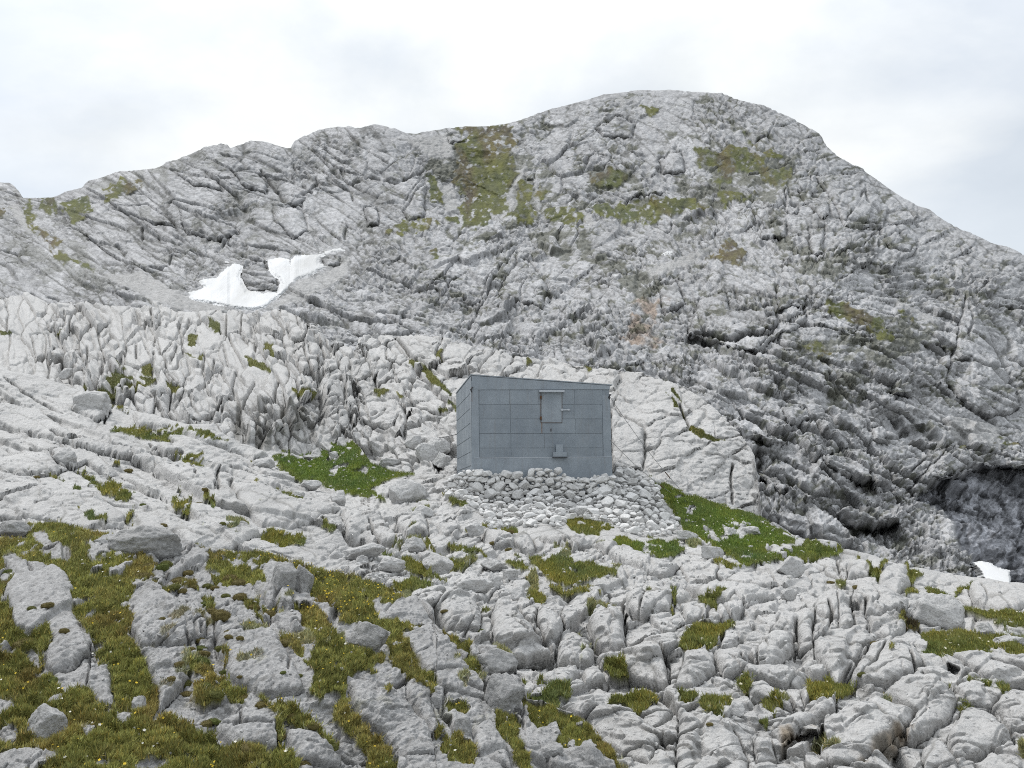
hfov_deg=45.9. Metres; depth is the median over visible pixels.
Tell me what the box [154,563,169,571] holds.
moss cushion
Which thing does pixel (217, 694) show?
moss cushion
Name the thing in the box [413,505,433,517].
boulder
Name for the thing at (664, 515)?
stone
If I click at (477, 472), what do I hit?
stone
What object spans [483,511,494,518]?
stone
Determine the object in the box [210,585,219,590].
moss cushion
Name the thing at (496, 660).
boulder
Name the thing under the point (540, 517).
stone
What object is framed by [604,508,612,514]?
stone
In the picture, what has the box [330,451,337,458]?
boulder
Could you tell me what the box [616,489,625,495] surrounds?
stone
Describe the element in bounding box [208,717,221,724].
moss cushion
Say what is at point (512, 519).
stone
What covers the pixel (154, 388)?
boulder
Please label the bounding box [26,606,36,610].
moss cushion
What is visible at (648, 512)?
stone
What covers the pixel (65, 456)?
boulder
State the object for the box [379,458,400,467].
boulder
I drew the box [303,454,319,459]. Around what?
boulder
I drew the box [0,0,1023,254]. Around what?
sky
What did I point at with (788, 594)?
boulder
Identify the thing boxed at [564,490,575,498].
stone
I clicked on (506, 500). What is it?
stone
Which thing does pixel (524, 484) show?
stone
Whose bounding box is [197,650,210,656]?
moss cushion
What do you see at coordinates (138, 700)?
boulder
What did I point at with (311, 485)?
boulder
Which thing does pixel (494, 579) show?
boulder
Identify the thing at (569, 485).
stone
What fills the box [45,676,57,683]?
moss cushion
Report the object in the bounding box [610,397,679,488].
guy cable
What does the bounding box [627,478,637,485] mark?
stone
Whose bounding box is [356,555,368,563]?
boulder
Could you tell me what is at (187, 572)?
moss cushion
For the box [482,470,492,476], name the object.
stone
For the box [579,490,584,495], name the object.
stone
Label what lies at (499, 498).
stone
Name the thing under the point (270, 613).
moss cushion
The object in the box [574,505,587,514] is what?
stone
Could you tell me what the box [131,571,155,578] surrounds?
moss cushion
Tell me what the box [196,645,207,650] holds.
moss cushion
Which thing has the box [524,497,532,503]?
stone
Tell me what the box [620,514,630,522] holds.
stone
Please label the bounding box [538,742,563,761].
boulder
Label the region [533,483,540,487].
stone
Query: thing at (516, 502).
stone
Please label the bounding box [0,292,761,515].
hill
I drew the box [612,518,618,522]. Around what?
stone
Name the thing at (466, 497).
stone
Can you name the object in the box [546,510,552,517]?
stone
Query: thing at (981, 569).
snow patch
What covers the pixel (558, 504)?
stone
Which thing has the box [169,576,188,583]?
moss cushion
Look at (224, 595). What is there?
moss cushion
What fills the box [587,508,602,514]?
stone
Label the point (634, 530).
stone
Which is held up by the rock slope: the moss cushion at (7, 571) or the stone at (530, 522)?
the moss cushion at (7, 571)
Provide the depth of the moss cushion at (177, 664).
8.55 m
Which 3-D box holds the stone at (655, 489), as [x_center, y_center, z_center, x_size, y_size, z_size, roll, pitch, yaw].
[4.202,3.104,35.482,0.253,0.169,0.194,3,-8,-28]
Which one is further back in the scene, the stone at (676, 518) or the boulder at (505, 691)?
the stone at (676, 518)
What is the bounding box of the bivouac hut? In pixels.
[456,374,611,492]
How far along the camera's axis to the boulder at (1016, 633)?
18.66 m
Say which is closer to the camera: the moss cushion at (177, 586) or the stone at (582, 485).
the moss cushion at (177, 586)
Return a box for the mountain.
[0,90,1023,582]
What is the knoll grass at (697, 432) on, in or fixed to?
on the hill
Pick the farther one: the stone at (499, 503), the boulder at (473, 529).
the stone at (499, 503)
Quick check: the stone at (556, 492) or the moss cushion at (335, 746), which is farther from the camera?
the stone at (556, 492)
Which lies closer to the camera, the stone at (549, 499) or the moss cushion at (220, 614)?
the moss cushion at (220, 614)
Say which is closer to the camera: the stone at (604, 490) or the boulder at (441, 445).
the stone at (604, 490)
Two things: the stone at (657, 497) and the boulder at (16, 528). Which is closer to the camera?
the boulder at (16, 528)
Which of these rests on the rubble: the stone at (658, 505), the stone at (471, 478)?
the stone at (658, 505)
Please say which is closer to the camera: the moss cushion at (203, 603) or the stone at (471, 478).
the moss cushion at (203, 603)
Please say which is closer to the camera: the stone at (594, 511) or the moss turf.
the moss turf
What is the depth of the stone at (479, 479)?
34.59 m
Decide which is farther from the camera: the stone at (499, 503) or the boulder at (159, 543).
the stone at (499, 503)
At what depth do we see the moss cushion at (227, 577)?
11.63 m
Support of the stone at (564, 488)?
on the stone at (568, 494)
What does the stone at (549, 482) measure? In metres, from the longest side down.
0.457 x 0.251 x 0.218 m
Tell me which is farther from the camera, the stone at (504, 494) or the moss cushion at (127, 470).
the stone at (504, 494)
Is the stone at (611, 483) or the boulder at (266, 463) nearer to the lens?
the stone at (611, 483)
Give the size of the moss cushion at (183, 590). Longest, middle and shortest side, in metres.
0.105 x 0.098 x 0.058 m
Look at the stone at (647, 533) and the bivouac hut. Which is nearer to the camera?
the stone at (647, 533)
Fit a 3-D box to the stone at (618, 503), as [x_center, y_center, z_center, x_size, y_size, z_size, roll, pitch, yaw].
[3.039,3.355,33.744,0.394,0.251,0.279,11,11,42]
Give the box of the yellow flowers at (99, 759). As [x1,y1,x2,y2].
[2,531,579,766]
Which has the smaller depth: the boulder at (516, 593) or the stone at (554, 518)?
the boulder at (516, 593)
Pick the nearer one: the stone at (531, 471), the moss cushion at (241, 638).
the moss cushion at (241, 638)
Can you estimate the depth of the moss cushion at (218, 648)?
9.14 m
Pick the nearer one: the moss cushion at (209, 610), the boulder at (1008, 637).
the moss cushion at (209, 610)
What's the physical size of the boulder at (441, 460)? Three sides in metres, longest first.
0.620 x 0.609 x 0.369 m
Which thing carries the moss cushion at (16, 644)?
on the rock slope
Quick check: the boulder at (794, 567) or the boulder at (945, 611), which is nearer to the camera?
the boulder at (945, 611)
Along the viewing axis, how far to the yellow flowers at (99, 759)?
9.30 m
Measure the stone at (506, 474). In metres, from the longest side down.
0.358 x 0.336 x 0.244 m
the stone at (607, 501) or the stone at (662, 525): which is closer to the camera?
the stone at (662, 525)
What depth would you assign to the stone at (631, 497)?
34.45 m
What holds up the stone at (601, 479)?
on the rubble
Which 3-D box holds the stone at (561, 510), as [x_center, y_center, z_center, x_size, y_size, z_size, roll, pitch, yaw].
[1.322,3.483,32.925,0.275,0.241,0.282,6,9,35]
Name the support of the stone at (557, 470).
on the rubble
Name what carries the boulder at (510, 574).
on the ground at (872, 726)
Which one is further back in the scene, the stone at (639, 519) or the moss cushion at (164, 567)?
the stone at (639, 519)
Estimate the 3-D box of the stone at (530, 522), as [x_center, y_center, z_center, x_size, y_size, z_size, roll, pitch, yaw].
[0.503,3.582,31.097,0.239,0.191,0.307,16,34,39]
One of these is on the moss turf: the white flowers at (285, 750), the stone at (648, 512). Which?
the white flowers at (285, 750)
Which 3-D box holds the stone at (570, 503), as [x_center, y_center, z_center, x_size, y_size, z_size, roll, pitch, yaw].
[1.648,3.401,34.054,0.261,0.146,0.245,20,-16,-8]
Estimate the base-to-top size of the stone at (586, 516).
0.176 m
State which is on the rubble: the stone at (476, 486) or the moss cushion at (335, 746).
the stone at (476, 486)
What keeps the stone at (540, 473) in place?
on the stone at (539, 480)
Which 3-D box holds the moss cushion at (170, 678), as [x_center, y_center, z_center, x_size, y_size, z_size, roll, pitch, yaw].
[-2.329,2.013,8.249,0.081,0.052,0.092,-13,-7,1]
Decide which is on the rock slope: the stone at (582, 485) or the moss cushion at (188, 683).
the moss cushion at (188, 683)
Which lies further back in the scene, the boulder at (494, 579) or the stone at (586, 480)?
the stone at (586, 480)
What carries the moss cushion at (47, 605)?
on the rock slope
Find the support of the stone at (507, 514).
on the ground at (872, 726)
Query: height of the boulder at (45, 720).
0.249 m
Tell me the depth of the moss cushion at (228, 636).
9.26 m
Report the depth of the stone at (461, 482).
34.57 m
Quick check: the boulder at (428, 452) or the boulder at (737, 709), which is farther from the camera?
the boulder at (428, 452)
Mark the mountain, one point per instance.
(820, 326)
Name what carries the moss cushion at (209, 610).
on the rock slope
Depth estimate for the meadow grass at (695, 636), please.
23.64 m
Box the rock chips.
[3,439,1019,767]
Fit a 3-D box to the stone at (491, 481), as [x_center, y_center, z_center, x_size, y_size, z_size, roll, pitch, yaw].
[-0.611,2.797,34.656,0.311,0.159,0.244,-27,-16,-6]
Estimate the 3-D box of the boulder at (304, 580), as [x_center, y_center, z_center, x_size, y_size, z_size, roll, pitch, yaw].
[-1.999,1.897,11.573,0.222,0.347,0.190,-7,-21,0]
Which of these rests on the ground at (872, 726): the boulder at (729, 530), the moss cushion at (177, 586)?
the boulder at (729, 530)
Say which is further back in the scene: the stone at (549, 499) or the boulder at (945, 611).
the stone at (549, 499)
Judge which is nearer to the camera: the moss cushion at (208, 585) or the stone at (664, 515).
the moss cushion at (208, 585)
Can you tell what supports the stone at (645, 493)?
on the rubble
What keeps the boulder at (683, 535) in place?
on the ground at (872, 726)
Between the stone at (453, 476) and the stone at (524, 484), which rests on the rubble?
the stone at (453, 476)
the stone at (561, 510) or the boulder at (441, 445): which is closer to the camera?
the stone at (561, 510)
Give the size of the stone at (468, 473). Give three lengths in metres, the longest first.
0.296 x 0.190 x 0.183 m
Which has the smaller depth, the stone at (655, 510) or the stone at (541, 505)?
the stone at (541, 505)
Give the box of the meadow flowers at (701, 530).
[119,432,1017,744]
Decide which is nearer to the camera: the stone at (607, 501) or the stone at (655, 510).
the stone at (607, 501)
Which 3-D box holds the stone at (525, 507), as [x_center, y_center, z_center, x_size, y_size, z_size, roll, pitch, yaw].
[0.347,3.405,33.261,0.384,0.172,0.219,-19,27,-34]
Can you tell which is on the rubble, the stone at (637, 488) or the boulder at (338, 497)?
the stone at (637, 488)
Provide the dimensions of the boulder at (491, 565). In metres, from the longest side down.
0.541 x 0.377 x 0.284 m
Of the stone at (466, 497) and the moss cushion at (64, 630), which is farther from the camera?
the stone at (466, 497)
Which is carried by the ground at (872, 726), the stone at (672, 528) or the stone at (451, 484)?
the stone at (672, 528)
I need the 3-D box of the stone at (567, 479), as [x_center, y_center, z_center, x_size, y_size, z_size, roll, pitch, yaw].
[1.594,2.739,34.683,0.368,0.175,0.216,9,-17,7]
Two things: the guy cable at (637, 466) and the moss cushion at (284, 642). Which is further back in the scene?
the guy cable at (637, 466)
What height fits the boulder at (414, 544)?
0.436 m
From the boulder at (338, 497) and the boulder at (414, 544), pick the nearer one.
the boulder at (414, 544)
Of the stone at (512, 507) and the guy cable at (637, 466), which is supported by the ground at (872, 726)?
the stone at (512, 507)
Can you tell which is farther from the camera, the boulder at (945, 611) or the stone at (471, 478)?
the stone at (471, 478)
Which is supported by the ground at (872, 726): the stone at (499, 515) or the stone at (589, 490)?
the stone at (499, 515)
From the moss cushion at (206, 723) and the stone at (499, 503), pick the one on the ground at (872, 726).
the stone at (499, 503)
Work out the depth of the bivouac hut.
35.26 m
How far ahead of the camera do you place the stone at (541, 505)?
33.06 m
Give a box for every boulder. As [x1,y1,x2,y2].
[0,520,29,536]
[27,703,67,739]
[52,448,77,468]
[59,368,72,379]
[73,391,110,411]
[94,538,107,544]
[107,525,183,560]
[131,696,145,709]
[150,385,165,396]
[253,458,274,468]
[271,561,297,594]
[294,491,304,496]
[295,564,313,592]
[300,480,321,490]
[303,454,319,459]
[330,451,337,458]
[330,490,345,505]
[343,542,385,560]
[347,621,388,651]
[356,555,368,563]
[377,556,405,572]
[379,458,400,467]
[388,479,428,503]
[401,536,425,553]
[403,435,421,450]
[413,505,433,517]
[415,442,437,461]
[422,552,453,574]
[427,437,450,453]
[430,692,441,709]
[433,452,450,468]
[453,577,493,593]
[454,717,472,738]
[465,522,483,536]
[476,648,517,674]
[480,558,507,571]
[484,672,524,714]
[488,572,501,589]
[502,569,517,579]
[510,586,525,600]
[526,742,540,749]
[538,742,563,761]
[568,745,605,765]
[676,530,697,541]
[701,546,723,558]
[724,527,735,535]
[730,701,744,717]
[740,526,760,534]
[776,556,807,577]
[780,587,796,600]
[910,593,965,630]
[975,622,995,634]
[993,635,1023,644]
[1003,630,1020,636]
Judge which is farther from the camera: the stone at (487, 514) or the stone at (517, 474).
the stone at (517, 474)
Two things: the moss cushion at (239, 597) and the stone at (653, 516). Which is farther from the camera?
the stone at (653, 516)
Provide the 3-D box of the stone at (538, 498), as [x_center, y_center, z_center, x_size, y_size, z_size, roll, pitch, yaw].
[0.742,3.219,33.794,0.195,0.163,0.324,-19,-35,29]
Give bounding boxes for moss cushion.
[2,569,12,573]
[11,637,35,650]
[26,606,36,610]
[40,602,53,608]
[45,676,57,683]
[58,627,69,633]
[123,468,132,472]
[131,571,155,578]
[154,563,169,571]
[160,560,173,566]
[165,675,175,681]
[168,583,181,589]
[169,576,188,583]
[173,661,185,667]
[178,588,187,593]
[180,690,191,696]
[182,569,193,576]
[184,680,191,687]
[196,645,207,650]
[196,657,210,664]
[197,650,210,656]
[200,600,212,607]
[201,719,212,726]
[202,583,214,588]
[206,607,215,613]
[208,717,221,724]
[209,690,221,698]
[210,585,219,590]
[210,609,230,621]
[214,645,222,651]
[221,593,230,597]
[223,574,237,581]
[224,634,232,638]
[231,578,245,585]
[232,593,247,600]
[235,636,243,640]
[240,742,256,753]
[247,604,260,610]
[254,701,266,708]
[262,610,275,618]
[279,637,293,646]
[300,760,311,765]
[306,721,319,730]
[330,743,339,750]
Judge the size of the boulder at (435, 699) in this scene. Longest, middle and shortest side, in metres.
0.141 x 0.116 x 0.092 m
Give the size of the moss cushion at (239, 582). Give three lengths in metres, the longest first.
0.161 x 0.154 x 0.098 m
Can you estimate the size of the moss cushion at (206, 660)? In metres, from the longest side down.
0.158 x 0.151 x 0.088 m
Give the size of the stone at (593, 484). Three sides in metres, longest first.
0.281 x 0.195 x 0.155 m
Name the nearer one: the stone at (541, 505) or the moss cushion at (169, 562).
the moss cushion at (169, 562)
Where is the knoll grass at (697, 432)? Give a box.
[1,316,724,441]
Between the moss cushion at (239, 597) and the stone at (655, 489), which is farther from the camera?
the stone at (655, 489)
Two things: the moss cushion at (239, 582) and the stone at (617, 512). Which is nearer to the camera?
the moss cushion at (239, 582)
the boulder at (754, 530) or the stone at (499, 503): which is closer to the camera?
the boulder at (754, 530)
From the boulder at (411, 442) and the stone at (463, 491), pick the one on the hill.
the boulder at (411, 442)
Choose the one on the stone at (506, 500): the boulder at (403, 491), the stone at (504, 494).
the stone at (504, 494)
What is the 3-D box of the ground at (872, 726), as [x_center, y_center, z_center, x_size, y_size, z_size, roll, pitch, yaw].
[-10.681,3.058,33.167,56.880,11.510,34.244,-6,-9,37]
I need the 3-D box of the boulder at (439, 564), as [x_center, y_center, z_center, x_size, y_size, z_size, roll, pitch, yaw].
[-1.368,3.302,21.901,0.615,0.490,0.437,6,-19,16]
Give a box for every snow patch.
[188,248,344,310]
[661,251,673,256]
[970,561,1010,582]
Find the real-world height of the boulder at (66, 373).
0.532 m
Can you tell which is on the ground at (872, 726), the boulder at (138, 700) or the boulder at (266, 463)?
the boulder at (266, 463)
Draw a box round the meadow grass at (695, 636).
[29,404,1023,758]
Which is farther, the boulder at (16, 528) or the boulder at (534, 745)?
the boulder at (16, 528)
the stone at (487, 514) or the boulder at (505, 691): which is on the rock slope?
the boulder at (505, 691)
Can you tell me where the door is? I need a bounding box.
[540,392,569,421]
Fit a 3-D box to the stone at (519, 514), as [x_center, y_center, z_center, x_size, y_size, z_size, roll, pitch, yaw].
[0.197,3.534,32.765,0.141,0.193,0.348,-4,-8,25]
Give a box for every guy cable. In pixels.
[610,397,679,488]
[610,440,670,492]
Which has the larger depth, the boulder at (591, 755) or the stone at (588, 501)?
the stone at (588, 501)
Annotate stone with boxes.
[444,491,451,497]
[447,482,457,487]
[449,474,457,479]
[454,489,467,494]
[458,479,465,486]
[463,495,473,500]
[465,470,472,475]
[467,476,476,480]
[469,501,478,508]
[471,481,485,492]
[472,469,482,476]
[474,476,481,481]
[480,503,490,508]
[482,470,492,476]
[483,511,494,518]
[484,488,496,500]
[486,477,495,484]
[492,480,506,490]
[494,501,505,507]
[495,496,502,500]
[496,512,502,518]
[500,491,508,496]
[501,470,511,478]
[503,497,511,503]
[504,512,511,516]
[507,517,518,523]
[508,504,517,511]
[509,482,519,489]
[510,490,523,499]
[512,471,522,478]
[513,500,520,505]
[515,511,522,517]
[517,479,529,489]
[519,504,529,510]
[522,489,529,494]
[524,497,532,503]
[524,512,535,518]
[525,518,537,526]
[527,476,534,482]
[528,468,534,476]
[529,488,543,495]
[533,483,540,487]
[534,496,541,501]
[534,502,545,509]
[535,477,543,482]
[535,514,545,521]
[536,471,545,476]
[540,485,548,491]
[545,478,553,486]
[545,495,553,502]
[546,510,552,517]
[550,490,561,495]
[550,515,559,522]
[552,501,561,506]
[553,467,561,474]
[553,476,562,481]
[555,481,560,488]
[555,507,565,513]
[560,486,567,490]
[561,476,572,481]
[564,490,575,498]
[565,482,576,489]
[565,513,575,519]
[566,501,574,506]
[573,495,581,502]
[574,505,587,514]
[577,482,586,488]
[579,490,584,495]
[582,478,590,483]
[583,514,590,519]
[584,497,593,505]
[586,487,592,493]
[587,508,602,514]
[589,481,597,486]
[591,491,598,495]
[595,476,607,483]
[596,485,611,495]
[600,515,607,519]
[601,496,613,507]
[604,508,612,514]
[608,480,615,486]
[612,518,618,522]
[613,509,622,516]
[614,469,622,476]
[614,477,625,483]
[614,499,627,508]
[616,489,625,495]
[619,523,629,528]
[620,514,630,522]
[624,468,632,475]
[624,492,638,501]
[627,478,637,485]
[627,526,640,533]
[631,505,639,511]
[633,485,642,491]
[635,516,643,522]
[638,489,651,498]
[639,480,648,487]
[639,499,648,505]
[642,508,652,516]
[644,531,650,536]
[646,520,659,530]
[649,500,655,505]
[649,514,657,519]
[651,487,659,492]
[653,494,660,500]
[653,507,658,513]
[655,501,662,508]
[658,522,666,527]
[659,512,670,520]
[666,524,675,531]
[671,516,680,521]
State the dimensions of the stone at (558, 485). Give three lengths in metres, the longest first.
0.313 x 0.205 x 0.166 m
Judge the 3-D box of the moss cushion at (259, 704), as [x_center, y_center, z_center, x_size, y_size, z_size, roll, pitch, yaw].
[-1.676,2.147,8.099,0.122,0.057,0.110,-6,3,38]
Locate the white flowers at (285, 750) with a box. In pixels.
[0,540,584,761]
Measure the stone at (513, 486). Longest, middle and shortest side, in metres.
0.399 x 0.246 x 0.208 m
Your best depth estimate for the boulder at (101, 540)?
12.89 m
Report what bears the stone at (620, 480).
on the ground at (872, 726)
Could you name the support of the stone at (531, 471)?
on the stone at (531, 479)
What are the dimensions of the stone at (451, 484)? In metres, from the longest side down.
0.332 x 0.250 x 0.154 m
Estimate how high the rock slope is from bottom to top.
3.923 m
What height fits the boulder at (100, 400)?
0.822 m
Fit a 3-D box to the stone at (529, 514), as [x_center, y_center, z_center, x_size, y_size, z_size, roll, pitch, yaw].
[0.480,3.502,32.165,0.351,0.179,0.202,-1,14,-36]
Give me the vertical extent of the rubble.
2.178 m
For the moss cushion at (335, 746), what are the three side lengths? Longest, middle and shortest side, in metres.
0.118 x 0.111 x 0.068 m
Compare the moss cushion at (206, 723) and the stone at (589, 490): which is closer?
the moss cushion at (206, 723)
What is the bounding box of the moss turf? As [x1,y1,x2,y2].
[0,517,628,767]
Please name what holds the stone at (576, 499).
on the rubble
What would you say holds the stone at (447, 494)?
on the ground at (872, 726)
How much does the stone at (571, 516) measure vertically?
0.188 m
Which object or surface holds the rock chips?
on the ground at (872, 726)
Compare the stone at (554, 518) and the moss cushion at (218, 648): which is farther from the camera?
the stone at (554, 518)
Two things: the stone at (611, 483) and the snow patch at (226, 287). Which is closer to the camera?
the stone at (611, 483)
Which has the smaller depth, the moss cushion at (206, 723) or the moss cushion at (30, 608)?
the moss cushion at (206, 723)
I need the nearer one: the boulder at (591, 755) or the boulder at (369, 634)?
the boulder at (591, 755)
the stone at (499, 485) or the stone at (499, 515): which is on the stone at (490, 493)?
the stone at (499, 485)
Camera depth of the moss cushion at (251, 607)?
10.58 m
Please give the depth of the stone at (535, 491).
34.38 m
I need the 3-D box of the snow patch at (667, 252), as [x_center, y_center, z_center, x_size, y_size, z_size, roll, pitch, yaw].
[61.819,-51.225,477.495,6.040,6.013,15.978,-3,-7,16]
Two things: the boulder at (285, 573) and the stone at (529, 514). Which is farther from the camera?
the stone at (529, 514)
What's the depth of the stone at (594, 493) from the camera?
34.39 m
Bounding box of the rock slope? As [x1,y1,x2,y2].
[0,522,619,767]
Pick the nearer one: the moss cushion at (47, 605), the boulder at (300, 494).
the moss cushion at (47, 605)
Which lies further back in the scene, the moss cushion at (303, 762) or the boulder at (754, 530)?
the boulder at (754, 530)
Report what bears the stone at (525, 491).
on the rubble
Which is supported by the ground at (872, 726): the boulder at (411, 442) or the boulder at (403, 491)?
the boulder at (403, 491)
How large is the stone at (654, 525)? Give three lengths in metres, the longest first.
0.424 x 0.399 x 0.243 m
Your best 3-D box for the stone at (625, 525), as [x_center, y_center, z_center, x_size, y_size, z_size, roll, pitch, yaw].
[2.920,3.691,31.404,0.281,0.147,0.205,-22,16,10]
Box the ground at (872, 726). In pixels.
[0,370,1023,767]
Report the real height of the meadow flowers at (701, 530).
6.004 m
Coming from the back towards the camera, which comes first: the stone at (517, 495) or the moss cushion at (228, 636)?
the stone at (517, 495)
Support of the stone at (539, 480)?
on the stone at (537, 485)
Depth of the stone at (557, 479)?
34.63 m
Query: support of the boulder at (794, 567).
on the ground at (872, 726)
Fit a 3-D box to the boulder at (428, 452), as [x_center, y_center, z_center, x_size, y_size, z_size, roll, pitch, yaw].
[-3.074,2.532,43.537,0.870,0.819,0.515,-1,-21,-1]
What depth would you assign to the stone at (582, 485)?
34.56 m
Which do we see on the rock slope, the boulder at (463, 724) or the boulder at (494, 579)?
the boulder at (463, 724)
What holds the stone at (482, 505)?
on the rubble
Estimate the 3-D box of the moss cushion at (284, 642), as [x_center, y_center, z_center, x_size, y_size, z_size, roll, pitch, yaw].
[-1.762,2.019,9.427,0.146,0.082,0.137,5,3,-38]
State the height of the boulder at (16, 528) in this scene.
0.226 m
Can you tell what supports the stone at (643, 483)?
on the ground at (872, 726)
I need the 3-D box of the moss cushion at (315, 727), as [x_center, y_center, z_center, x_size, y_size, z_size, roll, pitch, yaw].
[-1.283,2.201,7.790,0.098,0.058,0.099,10,-5,10]
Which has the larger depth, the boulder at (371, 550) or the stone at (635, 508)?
the stone at (635, 508)
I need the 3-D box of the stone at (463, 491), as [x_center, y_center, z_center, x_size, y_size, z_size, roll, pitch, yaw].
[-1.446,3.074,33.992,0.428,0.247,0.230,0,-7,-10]
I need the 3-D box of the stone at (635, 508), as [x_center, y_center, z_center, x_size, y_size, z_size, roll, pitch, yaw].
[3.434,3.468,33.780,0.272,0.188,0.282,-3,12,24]
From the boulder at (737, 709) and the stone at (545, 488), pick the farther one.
the stone at (545, 488)
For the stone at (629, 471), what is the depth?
37.10 m
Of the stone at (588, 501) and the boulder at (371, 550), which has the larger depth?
the stone at (588, 501)
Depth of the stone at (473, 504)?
32.87 m
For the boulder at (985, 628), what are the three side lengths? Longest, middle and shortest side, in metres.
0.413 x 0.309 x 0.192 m
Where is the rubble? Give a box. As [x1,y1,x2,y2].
[442,467,679,535]
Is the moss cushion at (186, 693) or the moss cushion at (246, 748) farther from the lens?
the moss cushion at (186, 693)
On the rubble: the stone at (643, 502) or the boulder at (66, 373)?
the stone at (643, 502)
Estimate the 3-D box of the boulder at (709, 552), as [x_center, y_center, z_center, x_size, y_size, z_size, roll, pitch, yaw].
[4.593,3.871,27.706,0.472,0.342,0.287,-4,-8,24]
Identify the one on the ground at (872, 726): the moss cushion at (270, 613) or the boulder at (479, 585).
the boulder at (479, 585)
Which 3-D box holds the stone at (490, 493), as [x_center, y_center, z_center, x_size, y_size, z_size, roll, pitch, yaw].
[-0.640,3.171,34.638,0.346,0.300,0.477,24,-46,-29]
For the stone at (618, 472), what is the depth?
36.84 m
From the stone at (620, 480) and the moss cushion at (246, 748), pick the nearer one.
the moss cushion at (246, 748)
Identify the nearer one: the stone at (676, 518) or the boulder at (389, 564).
the boulder at (389, 564)
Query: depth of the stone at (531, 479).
34.59 m
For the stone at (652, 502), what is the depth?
34.55 m
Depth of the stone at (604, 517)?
32.21 m

